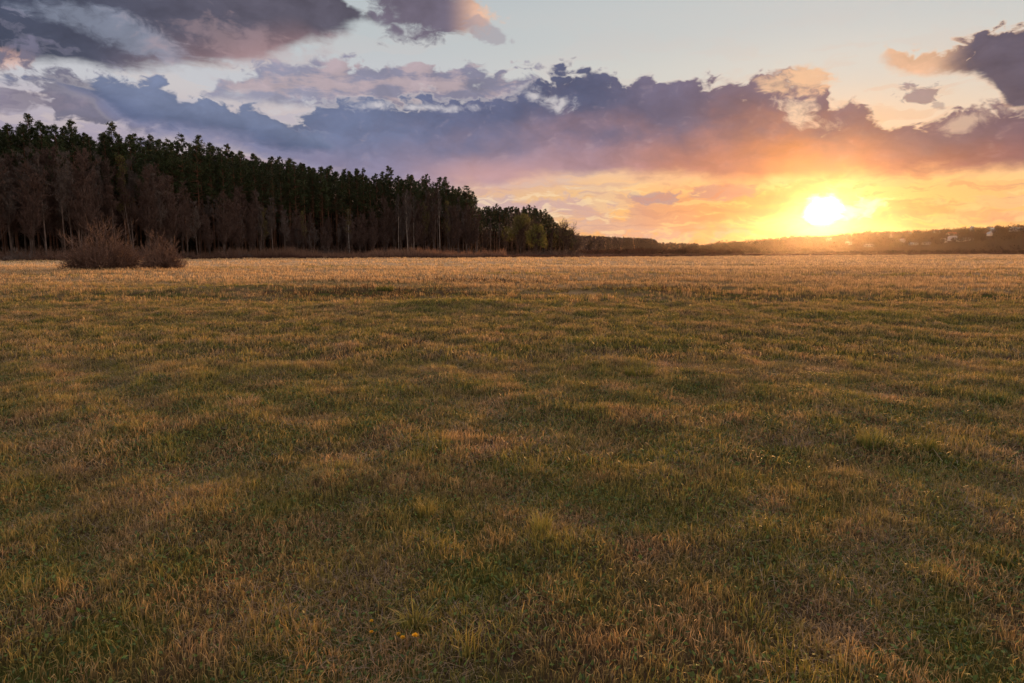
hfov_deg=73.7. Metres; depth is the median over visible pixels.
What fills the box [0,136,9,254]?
pine tree
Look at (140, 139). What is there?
pine tree
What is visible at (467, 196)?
pine tree
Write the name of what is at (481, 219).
pine tree
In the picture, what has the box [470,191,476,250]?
pine tree
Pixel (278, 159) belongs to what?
pine tree
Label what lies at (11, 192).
bare tree
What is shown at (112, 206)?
bare tree
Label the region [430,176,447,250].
pine tree
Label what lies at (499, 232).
bare tree
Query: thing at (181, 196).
bare tree
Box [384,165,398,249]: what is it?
pine tree
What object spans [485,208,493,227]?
pine tree
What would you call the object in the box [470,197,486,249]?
pine tree
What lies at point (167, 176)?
bare tree
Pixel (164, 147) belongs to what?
pine tree
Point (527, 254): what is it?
shrub
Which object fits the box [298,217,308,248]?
bare tree
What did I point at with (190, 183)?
pine tree
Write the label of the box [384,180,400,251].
pine tree
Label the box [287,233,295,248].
bare tree
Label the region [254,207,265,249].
bare tree
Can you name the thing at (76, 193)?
bare tree
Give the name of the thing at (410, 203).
bare tree
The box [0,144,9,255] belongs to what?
pine tree
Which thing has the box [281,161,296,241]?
pine tree
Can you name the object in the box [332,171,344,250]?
pine tree
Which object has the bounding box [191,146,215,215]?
pine tree
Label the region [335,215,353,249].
bare tree
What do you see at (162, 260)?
willow bush
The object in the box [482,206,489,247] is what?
pine tree
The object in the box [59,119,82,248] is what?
pine tree
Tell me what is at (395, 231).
bare tree
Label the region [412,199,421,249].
bare tree
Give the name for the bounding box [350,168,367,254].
pine tree
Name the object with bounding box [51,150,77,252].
broadleaved tree
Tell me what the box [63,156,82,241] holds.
bare tree
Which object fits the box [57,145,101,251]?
broadleaved tree
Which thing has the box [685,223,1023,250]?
hill wood
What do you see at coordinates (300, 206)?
pine tree
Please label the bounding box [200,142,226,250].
pine tree
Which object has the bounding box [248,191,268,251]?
bare tree
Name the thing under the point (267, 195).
pine tree
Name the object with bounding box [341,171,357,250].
pine tree
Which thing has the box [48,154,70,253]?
bare tree
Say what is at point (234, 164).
pine tree
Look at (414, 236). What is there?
bare tree
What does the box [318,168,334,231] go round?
pine tree
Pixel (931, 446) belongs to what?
grass tuft
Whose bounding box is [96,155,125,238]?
bare tree
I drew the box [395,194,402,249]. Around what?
broadleaved tree
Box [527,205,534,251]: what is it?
pine tree
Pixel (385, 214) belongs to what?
bare tree
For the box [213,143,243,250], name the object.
pine tree
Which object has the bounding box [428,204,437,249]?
bare tree
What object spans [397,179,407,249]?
pine tree
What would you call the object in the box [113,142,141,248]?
pine tree
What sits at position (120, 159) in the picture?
broadleaved tree
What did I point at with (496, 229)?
pine tree
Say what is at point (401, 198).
bare tree
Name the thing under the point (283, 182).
pine tree
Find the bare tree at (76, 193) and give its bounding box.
[70,169,85,249]
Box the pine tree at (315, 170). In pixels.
[312,168,323,251]
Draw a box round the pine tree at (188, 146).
[180,143,197,253]
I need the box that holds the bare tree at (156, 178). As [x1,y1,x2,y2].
[143,163,169,249]
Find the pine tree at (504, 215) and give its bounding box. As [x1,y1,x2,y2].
[500,208,508,250]
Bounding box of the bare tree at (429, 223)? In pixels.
[424,190,440,247]
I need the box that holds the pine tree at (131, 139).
[114,135,143,250]
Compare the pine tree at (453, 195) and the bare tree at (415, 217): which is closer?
the bare tree at (415, 217)
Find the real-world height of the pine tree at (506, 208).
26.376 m
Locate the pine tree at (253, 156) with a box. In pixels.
[247,153,266,252]
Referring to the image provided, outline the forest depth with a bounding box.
[5,132,460,249]
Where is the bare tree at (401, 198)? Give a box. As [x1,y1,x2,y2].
[397,196,409,248]
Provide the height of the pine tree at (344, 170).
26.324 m
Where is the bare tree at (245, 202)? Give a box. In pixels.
[240,193,254,249]
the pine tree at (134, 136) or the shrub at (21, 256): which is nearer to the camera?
the shrub at (21, 256)
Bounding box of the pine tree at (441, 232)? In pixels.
[440,188,444,252]
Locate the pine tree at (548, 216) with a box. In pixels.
[544,215,550,251]
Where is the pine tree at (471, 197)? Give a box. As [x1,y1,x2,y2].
[468,194,477,252]
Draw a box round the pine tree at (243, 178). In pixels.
[236,150,250,243]
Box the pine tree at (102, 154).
[93,132,112,184]
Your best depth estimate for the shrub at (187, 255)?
140.81 m
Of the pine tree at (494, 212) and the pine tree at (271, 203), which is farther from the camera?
the pine tree at (494, 212)
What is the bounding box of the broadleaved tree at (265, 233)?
[258,208,268,247]
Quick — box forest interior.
[0,184,479,255]
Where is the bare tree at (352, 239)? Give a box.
[345,219,360,250]
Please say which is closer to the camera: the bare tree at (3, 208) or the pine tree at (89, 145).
the bare tree at (3, 208)
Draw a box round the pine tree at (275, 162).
[266,161,285,249]
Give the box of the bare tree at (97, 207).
[80,167,109,250]
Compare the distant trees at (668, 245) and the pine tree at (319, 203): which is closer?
the pine tree at (319, 203)
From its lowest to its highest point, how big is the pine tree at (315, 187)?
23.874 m
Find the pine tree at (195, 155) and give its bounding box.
[179,141,212,252]
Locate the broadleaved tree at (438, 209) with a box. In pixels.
[436,191,441,249]
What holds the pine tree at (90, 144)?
on the ground at (954, 246)
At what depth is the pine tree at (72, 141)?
132.31 m
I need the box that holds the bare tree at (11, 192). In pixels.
[0,157,20,254]
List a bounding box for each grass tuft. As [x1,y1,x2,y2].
[225,394,262,406]
[376,284,394,290]
[389,594,441,634]
[411,496,440,519]
[442,617,486,662]
[522,501,560,532]
[622,364,655,379]
[779,435,812,450]
[855,426,889,448]
[906,432,945,452]
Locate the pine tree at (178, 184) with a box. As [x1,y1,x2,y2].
[167,150,190,249]
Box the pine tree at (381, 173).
[376,171,389,239]
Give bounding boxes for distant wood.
[574,235,657,250]
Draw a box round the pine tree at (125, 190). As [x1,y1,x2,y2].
[115,139,138,248]
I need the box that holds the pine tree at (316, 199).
[300,171,320,249]
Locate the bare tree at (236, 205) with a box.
[229,188,246,243]
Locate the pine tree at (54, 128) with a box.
[41,124,67,244]
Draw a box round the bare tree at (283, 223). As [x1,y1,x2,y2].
[279,210,289,242]
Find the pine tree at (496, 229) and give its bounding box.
[493,210,498,249]
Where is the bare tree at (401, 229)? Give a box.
[395,215,406,250]
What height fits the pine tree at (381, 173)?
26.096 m
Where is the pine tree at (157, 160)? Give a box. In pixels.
[146,141,166,246]
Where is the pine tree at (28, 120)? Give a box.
[14,113,47,250]
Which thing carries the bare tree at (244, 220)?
on the ground at (954, 246)
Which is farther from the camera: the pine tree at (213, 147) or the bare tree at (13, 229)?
the pine tree at (213, 147)
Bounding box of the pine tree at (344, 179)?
[336,171,351,249]
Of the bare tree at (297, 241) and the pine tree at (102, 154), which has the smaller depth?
the pine tree at (102, 154)
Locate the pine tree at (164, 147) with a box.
[154,142,177,251]
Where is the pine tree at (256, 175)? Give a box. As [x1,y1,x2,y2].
[246,160,264,251]
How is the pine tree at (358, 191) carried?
on the ground at (954, 246)
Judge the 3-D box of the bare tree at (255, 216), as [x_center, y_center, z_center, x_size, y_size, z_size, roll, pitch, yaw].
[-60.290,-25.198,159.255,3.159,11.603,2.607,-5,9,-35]
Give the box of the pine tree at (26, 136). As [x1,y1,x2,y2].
[1,122,38,189]
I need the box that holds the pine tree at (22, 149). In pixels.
[13,126,29,238]
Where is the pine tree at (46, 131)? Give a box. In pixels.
[36,125,61,251]
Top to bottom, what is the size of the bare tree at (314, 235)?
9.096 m
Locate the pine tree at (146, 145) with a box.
[140,140,156,244]
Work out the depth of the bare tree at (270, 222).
164.43 m
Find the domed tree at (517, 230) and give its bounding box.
[502,211,533,254]
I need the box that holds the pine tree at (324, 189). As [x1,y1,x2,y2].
[313,166,330,227]
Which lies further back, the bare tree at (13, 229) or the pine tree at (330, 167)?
the pine tree at (330, 167)
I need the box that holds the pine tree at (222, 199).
[215,153,235,251]
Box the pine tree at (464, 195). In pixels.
[462,192,469,254]
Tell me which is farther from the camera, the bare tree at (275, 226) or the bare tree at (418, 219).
the bare tree at (418, 219)
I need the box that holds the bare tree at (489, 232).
[486,218,492,242]
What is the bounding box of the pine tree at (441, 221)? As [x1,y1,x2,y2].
[434,182,444,232]
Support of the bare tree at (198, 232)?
on the ground at (954, 246)
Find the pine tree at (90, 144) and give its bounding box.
[82,134,95,177]
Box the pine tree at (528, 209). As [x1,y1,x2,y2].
[526,204,531,252]
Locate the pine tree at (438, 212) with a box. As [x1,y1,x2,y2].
[427,188,439,247]
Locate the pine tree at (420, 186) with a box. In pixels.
[416,181,424,248]
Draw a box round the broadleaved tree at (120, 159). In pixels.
[114,154,133,252]
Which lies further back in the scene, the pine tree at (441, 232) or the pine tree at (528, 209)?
the pine tree at (528, 209)
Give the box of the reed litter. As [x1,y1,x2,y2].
[1,253,1023,260]
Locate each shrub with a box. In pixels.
[2,247,35,260]
[3,251,35,260]
[18,252,43,260]
[30,245,70,259]
[134,245,157,257]
[179,250,195,258]
[214,247,241,258]
[329,245,352,254]
[329,248,354,255]
[436,244,454,251]
[520,251,534,255]
[542,249,557,255]
[548,248,567,255]
[565,247,583,254]
[570,251,581,255]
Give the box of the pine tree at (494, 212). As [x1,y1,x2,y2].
[488,210,498,250]
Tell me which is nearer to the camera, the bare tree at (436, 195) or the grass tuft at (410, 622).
the grass tuft at (410, 622)
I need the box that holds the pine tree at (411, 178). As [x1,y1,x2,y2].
[402,176,421,210]
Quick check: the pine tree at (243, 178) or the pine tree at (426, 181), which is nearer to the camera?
the pine tree at (243, 178)
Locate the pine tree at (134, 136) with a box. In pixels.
[126,133,144,250]
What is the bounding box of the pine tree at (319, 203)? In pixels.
[312,175,324,246]
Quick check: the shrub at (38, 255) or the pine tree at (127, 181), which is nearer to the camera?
the shrub at (38, 255)
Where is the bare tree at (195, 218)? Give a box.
[188,200,201,255]
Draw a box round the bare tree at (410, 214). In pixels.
[407,194,412,251]
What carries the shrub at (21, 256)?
on the ground at (954, 246)
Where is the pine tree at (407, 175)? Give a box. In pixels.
[406,174,414,248]
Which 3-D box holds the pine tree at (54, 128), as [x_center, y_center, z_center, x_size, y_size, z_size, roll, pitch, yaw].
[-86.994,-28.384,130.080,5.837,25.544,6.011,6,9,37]
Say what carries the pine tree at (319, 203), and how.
on the ground at (954, 246)
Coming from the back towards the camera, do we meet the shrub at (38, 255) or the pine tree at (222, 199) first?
the pine tree at (222, 199)
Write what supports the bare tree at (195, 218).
on the ground at (954, 246)
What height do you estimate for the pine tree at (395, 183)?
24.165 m
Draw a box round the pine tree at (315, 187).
[307,170,321,252]
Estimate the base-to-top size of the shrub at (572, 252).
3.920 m
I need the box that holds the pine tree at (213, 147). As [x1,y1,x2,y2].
[210,146,225,248]
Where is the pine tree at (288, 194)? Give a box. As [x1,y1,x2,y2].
[281,160,298,228]
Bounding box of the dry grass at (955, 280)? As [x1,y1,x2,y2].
[0,254,1023,307]
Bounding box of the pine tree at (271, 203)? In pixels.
[262,161,278,248]
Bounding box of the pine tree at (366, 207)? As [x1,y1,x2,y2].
[355,178,369,252]
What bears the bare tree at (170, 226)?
on the ground at (954, 246)
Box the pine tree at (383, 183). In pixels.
[373,176,389,251]
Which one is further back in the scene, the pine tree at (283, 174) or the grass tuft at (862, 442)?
the pine tree at (283, 174)
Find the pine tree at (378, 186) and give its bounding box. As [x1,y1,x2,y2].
[366,173,386,251]
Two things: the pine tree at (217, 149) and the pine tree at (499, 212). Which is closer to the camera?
the pine tree at (217, 149)
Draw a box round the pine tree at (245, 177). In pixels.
[235,161,257,248]
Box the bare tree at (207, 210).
[202,195,212,228]
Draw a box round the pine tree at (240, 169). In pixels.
[233,151,257,248]
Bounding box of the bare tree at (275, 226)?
[267,206,276,239]
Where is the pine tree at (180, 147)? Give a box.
[165,132,196,254]
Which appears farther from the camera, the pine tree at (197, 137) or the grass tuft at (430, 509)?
the pine tree at (197, 137)
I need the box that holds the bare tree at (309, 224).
[305,212,316,250]
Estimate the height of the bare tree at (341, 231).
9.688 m
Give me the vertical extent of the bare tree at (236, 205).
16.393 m
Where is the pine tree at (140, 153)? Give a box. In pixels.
[132,145,153,247]
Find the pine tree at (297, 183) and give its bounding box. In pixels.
[283,161,307,216]
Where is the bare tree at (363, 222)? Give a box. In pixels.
[358,212,369,252]
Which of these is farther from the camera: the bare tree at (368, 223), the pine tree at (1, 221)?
the bare tree at (368, 223)
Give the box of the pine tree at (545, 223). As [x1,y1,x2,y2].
[543,215,548,252]
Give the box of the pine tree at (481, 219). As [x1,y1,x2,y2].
[477,208,484,230]
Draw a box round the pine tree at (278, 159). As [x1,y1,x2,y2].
[276,156,293,222]
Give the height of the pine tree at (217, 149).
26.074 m
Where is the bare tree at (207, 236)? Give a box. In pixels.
[199,214,215,254]
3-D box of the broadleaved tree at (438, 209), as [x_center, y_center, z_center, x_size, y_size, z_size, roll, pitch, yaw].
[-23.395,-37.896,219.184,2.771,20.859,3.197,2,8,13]
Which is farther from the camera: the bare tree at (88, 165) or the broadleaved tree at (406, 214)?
the broadleaved tree at (406, 214)
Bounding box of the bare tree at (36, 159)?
[28,147,52,257]
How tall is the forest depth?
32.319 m
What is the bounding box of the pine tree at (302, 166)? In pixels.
[294,164,311,248]
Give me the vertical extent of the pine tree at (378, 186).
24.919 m
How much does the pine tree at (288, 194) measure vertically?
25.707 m
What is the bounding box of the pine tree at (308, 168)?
[297,166,319,252]
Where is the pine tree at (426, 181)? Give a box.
[422,174,434,247]
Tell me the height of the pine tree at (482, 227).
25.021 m
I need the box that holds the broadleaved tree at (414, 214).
[409,196,417,229]
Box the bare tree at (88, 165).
[74,150,106,247]
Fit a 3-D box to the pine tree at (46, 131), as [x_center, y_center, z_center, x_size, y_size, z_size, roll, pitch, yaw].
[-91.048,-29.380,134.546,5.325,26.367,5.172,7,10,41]
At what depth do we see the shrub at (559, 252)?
242.23 m
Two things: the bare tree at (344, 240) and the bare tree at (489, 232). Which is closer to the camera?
the bare tree at (344, 240)
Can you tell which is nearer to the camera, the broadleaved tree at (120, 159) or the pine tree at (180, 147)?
the broadleaved tree at (120, 159)
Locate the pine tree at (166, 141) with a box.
[162,137,183,240]
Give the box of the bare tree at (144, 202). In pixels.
[131,164,162,250]
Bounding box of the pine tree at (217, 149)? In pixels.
[209,147,229,230]
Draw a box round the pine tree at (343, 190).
[336,176,350,250]
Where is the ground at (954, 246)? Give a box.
[0,230,1023,682]
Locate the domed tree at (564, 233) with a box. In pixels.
[553,219,580,251]
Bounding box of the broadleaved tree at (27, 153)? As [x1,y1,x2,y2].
[20,144,35,252]
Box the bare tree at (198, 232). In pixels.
[191,199,206,255]
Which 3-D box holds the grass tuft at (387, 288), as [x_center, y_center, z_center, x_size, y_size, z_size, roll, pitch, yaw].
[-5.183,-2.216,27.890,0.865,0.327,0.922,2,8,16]
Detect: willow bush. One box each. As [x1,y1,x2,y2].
[45,213,145,269]
[135,231,188,268]
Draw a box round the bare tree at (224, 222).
[210,191,239,251]
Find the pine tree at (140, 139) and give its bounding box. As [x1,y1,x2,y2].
[132,136,162,194]
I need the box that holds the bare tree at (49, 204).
[14,146,59,251]
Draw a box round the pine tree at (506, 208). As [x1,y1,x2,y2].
[501,207,509,250]
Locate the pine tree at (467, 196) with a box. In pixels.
[454,186,478,218]
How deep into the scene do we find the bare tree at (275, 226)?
169.11 m
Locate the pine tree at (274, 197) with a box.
[265,163,282,249]
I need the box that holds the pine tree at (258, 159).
[248,156,265,239]
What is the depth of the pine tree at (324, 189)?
187.47 m
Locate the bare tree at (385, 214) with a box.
[374,196,396,247]
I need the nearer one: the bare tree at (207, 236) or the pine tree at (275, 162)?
the bare tree at (207, 236)
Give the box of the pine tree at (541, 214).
[538,211,544,250]
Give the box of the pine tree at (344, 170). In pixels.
[339,168,359,224]
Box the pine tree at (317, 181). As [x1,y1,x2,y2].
[313,169,330,249]
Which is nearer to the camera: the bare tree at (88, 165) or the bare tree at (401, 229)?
the bare tree at (88, 165)
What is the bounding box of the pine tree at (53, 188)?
[37,125,62,251]
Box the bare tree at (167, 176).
[161,174,176,248]
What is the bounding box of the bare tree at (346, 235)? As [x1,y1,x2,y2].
[343,219,352,250]
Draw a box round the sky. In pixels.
[0,0,1023,249]
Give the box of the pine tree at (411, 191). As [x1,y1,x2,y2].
[407,176,419,247]
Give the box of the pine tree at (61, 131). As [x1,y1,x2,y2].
[48,125,79,245]
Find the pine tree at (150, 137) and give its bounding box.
[146,134,160,163]
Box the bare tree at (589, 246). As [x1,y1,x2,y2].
[587,239,594,249]
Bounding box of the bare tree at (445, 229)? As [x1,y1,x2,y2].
[441,203,449,249]
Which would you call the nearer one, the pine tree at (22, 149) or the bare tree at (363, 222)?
the pine tree at (22, 149)
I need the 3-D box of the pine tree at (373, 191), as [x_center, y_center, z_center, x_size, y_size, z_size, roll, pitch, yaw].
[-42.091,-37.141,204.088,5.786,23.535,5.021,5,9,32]
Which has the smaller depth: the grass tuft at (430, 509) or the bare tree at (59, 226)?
the grass tuft at (430, 509)
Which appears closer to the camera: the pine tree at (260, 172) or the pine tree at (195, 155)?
the pine tree at (195, 155)
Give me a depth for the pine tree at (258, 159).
173.46 m
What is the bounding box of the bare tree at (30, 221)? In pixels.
[10,160,52,255]
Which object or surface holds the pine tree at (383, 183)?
on the ground at (954, 246)
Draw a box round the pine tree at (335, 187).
[324,171,346,247]
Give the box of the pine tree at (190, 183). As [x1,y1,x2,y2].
[184,145,207,252]
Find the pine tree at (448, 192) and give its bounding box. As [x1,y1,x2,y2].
[438,183,452,249]
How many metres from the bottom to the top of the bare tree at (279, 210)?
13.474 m
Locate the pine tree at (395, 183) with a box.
[389,178,401,249]
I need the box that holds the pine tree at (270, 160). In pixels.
[257,155,283,249]
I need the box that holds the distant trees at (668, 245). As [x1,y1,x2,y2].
[657,242,727,249]
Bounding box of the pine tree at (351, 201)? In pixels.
[347,175,361,241]
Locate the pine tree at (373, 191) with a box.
[362,178,378,251]
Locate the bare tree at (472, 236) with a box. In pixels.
[460,206,480,249]
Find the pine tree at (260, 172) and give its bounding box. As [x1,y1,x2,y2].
[254,164,276,251]
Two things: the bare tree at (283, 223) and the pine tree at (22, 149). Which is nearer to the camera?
the pine tree at (22, 149)
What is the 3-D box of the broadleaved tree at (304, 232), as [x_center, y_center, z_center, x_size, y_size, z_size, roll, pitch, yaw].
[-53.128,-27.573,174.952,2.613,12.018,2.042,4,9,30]
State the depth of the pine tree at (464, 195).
237.25 m
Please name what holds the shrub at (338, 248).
on the ground at (954, 246)
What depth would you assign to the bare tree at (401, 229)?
206.13 m
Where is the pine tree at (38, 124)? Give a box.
[25,120,52,250]
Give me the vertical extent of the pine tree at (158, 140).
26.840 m
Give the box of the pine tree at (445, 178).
[439,176,452,250]
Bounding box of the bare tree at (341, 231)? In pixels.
[339,227,344,249]
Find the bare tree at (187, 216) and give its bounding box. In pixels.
[178,192,195,256]
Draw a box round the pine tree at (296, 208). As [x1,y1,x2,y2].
[284,167,307,249]
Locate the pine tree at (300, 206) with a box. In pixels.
[293,167,311,250]
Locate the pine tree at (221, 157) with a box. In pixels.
[213,148,234,250]
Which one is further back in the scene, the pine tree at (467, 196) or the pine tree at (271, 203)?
the pine tree at (467, 196)
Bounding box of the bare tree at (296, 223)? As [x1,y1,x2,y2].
[288,209,303,250]
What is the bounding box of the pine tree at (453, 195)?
[448,190,457,251]
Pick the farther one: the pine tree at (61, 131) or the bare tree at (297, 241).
the bare tree at (297, 241)
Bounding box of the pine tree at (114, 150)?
[104,133,134,243]
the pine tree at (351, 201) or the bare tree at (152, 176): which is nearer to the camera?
the bare tree at (152, 176)
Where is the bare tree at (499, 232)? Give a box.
[497,223,501,253]
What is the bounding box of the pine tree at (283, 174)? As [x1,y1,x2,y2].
[275,162,294,249]
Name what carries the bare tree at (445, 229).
on the ground at (954, 246)
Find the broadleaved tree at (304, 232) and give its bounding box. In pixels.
[300,211,306,251]
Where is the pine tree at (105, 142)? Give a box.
[95,133,121,235]
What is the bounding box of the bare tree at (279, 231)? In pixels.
[277,210,288,237]
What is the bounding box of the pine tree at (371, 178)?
[370,176,379,213]
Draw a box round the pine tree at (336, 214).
[331,174,339,246]
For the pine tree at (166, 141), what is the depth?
159.18 m
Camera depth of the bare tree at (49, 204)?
125.34 m
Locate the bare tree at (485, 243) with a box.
[481,228,489,250]
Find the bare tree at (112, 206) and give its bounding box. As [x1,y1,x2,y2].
[105,185,118,241]
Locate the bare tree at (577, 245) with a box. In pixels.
[573,233,581,250]
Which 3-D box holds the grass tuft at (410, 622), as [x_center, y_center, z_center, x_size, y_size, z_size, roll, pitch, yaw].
[-0.413,1.199,2.978,0.282,0.180,0.246,-3,8,-20]
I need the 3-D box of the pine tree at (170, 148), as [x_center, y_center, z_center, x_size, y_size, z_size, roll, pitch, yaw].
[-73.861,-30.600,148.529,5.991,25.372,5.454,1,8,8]
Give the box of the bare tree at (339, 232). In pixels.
[337,224,340,244]
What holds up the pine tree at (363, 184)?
on the ground at (954, 246)
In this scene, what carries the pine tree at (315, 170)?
on the ground at (954, 246)
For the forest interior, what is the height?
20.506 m
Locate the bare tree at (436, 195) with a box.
[433,188,440,246]
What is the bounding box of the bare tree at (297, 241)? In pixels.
[295,229,301,251]
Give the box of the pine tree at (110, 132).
[98,122,127,243]
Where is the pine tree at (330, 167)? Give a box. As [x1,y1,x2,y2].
[323,165,337,248]
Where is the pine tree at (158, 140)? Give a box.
[152,138,177,250]
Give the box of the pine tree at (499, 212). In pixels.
[495,207,505,251]
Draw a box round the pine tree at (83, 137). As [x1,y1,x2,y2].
[76,132,92,241]
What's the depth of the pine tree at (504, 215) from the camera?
384.59 m
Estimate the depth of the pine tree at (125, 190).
143.43 m
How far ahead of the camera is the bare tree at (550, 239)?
266.70 m
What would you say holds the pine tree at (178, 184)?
on the ground at (954, 246)
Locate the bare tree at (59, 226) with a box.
[30,146,75,252]
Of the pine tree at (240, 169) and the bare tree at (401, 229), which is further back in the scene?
the bare tree at (401, 229)
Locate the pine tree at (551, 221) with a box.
[547,216,554,251]
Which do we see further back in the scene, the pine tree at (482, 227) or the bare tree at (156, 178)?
the pine tree at (482, 227)
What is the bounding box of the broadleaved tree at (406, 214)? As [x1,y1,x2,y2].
[402,189,410,246]
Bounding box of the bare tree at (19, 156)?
[6,153,27,251]
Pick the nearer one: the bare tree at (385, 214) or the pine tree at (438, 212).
the bare tree at (385, 214)
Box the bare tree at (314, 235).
[310,223,318,251]
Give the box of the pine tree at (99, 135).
[93,133,116,241]
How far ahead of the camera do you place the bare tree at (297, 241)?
174.94 m
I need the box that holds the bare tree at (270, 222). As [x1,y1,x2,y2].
[264,197,276,247]
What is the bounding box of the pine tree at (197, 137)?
[191,134,215,252]
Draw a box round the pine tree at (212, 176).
[196,154,219,248]
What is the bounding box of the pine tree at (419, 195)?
[413,181,422,246]
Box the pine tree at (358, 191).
[352,168,366,219]
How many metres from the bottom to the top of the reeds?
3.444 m
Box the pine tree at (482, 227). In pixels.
[479,209,485,248]
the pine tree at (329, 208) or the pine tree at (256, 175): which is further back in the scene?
the pine tree at (329, 208)
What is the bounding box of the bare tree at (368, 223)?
[367,210,383,252]
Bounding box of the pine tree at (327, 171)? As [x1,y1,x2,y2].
[319,168,334,249]
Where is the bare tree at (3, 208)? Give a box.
[0,162,16,239]
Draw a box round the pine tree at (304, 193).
[293,163,310,249]
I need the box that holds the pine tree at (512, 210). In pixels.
[506,207,514,231]
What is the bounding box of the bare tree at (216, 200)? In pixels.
[211,198,224,250]
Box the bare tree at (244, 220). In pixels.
[228,186,250,247]
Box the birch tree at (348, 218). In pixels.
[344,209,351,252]
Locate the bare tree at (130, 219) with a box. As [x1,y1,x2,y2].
[117,177,138,251]
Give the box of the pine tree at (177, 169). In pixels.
[169,141,187,249]
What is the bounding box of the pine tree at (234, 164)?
[222,151,246,249]
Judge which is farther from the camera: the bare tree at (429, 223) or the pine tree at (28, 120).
the bare tree at (429, 223)
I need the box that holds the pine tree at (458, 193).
[454,187,465,252]
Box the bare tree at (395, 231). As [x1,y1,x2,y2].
[385,201,399,249]
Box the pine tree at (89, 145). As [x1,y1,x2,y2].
[84,136,105,192]
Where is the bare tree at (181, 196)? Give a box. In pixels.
[174,181,192,252]
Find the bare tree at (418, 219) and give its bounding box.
[412,203,428,249]
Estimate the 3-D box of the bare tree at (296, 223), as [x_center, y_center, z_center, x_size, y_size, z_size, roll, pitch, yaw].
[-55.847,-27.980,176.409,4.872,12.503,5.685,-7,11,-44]
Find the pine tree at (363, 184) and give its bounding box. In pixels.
[356,168,373,223]
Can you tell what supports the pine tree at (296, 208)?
on the ground at (954, 246)
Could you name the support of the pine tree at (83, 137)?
on the ground at (954, 246)
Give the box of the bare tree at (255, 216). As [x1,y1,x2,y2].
[247,208,259,253]
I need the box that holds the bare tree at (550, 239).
[548,229,554,252]
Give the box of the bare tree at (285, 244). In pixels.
[280,223,291,248]
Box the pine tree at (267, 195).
[259,163,274,247]
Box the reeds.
[0,245,506,258]
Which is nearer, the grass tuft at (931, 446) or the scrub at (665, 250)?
the grass tuft at (931, 446)
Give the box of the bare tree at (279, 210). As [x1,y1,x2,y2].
[278,205,287,251]
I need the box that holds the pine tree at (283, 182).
[272,164,290,248]
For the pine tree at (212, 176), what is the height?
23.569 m
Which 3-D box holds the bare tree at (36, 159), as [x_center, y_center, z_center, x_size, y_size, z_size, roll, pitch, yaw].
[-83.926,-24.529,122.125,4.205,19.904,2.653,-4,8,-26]
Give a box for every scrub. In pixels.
[578,246,741,254]
[697,245,1023,253]
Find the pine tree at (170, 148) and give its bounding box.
[157,142,183,255]
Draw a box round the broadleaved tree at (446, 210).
[442,201,450,240]
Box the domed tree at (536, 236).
[525,218,547,252]
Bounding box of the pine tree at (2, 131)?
[0,126,17,252]
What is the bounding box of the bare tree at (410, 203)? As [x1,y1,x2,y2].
[402,191,412,236]
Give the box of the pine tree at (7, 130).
[1,123,27,251]
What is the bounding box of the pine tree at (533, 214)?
[530,208,537,251]
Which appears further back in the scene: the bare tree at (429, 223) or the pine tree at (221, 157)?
the bare tree at (429, 223)
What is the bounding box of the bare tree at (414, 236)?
[403,210,422,248]
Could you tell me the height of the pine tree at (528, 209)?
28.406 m
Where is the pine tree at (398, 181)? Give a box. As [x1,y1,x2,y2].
[394,175,403,215]
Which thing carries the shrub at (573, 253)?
on the ground at (954, 246)
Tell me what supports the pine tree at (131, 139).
on the ground at (954, 246)
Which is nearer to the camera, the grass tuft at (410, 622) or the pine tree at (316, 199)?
the grass tuft at (410, 622)
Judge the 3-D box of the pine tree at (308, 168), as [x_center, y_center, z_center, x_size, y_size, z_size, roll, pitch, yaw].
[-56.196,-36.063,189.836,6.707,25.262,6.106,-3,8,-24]
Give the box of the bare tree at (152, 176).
[145,173,166,252]
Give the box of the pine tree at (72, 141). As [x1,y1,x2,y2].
[56,126,82,239]
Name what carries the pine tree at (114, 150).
on the ground at (954, 246)
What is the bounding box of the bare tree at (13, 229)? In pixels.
[0,149,27,254]
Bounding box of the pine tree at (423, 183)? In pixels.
[413,179,430,246]
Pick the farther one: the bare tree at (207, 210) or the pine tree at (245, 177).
the pine tree at (245, 177)
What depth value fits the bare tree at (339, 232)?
187.58 m
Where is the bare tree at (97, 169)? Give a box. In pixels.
[91,150,107,247]
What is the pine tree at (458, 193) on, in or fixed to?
on the ground at (954, 246)
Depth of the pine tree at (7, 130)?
126.75 m
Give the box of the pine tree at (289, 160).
[286,158,298,245]
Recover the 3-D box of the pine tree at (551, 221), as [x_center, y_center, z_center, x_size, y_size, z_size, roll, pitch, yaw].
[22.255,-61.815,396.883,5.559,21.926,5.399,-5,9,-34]
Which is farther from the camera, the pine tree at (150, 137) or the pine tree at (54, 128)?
the pine tree at (150, 137)
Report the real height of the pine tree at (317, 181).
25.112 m
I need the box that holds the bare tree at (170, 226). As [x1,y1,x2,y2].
[153,176,185,247]

